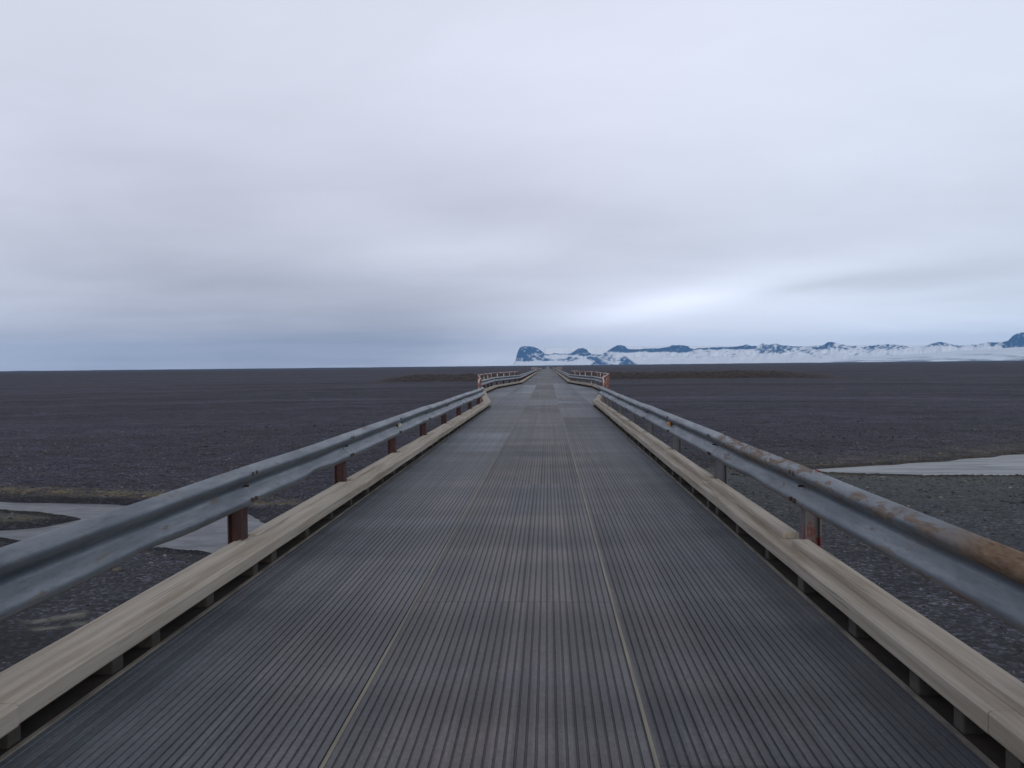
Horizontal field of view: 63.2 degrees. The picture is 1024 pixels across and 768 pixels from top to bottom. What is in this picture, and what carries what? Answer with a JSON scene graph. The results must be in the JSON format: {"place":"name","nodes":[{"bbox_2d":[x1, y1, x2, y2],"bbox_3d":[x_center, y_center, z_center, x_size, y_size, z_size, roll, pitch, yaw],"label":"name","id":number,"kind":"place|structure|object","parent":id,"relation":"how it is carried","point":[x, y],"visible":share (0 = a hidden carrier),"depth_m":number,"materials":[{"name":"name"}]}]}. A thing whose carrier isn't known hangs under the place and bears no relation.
{"place":"outdoors","nodes":[
{"label":"outdoors","id":0,"kind":"place"},
{"bbox_2d":[0,502,264,552],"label":"stream water","id":1,"kind":"structure","parent":0,"point":[212,537],"depth_m":27.26,"materials":[{"name":"grey liquid"}]},
{"bbox_2d":[0,360,1023,682],"bbox_3d":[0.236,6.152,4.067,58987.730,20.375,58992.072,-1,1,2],"label":"ground","id":2,"kind":"structure","parent":0,"point":[936,396],"depth_m":63.88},
{"bbox_2d":[0,369,1023,767],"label":"road bridge","id":3,"kind":"structure","parent":2,"relation":"on","point":[546,569],"depth_m":4.70,"materials":[{"name":"metal"}]},
{"bbox_2d":[0,387,484,621],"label":"guardrail","id":4,"kind":"object","parent":3,"relation":"on","point":[38,569],"visible":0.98,"depth_m":5.32,"materials":[{"name":"grey metal"}]},
{"bbox_2d":[477,371,517,402],"bbox_3d":[-1.024,0.003,52.315,1.515,1.322,42.182,-1,1,2],"label":"handrail","id":5,"kind":"object","parent":3,"relation":"attached to","point":[479,381],"visible":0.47,"depth_m":51.43,"materials":[{"name":"metal"}]},
{"bbox_2d":[481,369,536,387],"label":"guardrail","id":6,"kind":"object","parent":3,"relation":"on","point":[484,382],"visible":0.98,"depth_m":63.77,"materials":[{"name":"grey metal"}]},
{"bbox_2d":[556,369,601,385],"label":"guardrail","id":7,"kind":"object","parent":3,"relation":"on","point":[569,376],"visible":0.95,"depth_m":65.47,"materials":[{"name":"grey metal"}]},
{"bbox_2d":[572,371,609,404],"bbox_3d":[5.011,-0.055,52.053,1.515,1.322,42.182,-1,1,2],"label":"handrail","id":8,"kind":"object","parent":3,"relation":"attached to","point":[605,380],"visible":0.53,"depth_m":41.90,"materials":[{"name":"metal"}]},
{"bbox_2d":[598,386,1023,632],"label":"guardrail","id":9,"kind":"object","parent":3,"relation":"on","point":[983,573],"visible":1,"depth_m":4.86,"materials":[{"name":"grey metal"}]},
{"bbox_2d":[0,417,1023,672],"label":"gravel stones","id":10,"kind":"object","parent":2,"relation":"on","point":[428,425],"visible":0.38,"depth_m":40.73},
{"bbox_2d":[0,0,1023,370],"label":"sky","id":11,"kind":"structure","parent":0,"point":[185,184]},
{"bbox_2d":[373,370,839,381],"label":"embankment","id":12,"kind":"structure","parent":0,"point":[627,375],"depth_m":291.26,"materials":[{"name":"black gravel"}]},
{"bbox_2d":[508,332,1023,365],"bbox_3d":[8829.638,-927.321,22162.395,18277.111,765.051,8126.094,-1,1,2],"label":"mountains","id":13,"kind":"structure","parent":0,"point":[678,354],"depth_m":24034.48,"materials":[{"name":"white snow"}]},
{"bbox_2d":[814,454,1023,474],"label":"stream water","id":14,"kind":"structure","parent":0,"point":[1007,465],"depth_m":39.92,"materials":[{"name":"grey liquid"}]},
{"bbox_2d":[826,347,1023,362],"bbox_3d":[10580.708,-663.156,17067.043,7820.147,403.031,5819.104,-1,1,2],"label":"glacier","id":15,"kind":"object","parent":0,"point":[1010,353],"visible":0.93,"depth_m":17560.20,"materials":[{"name":"white ice"}]}
]}

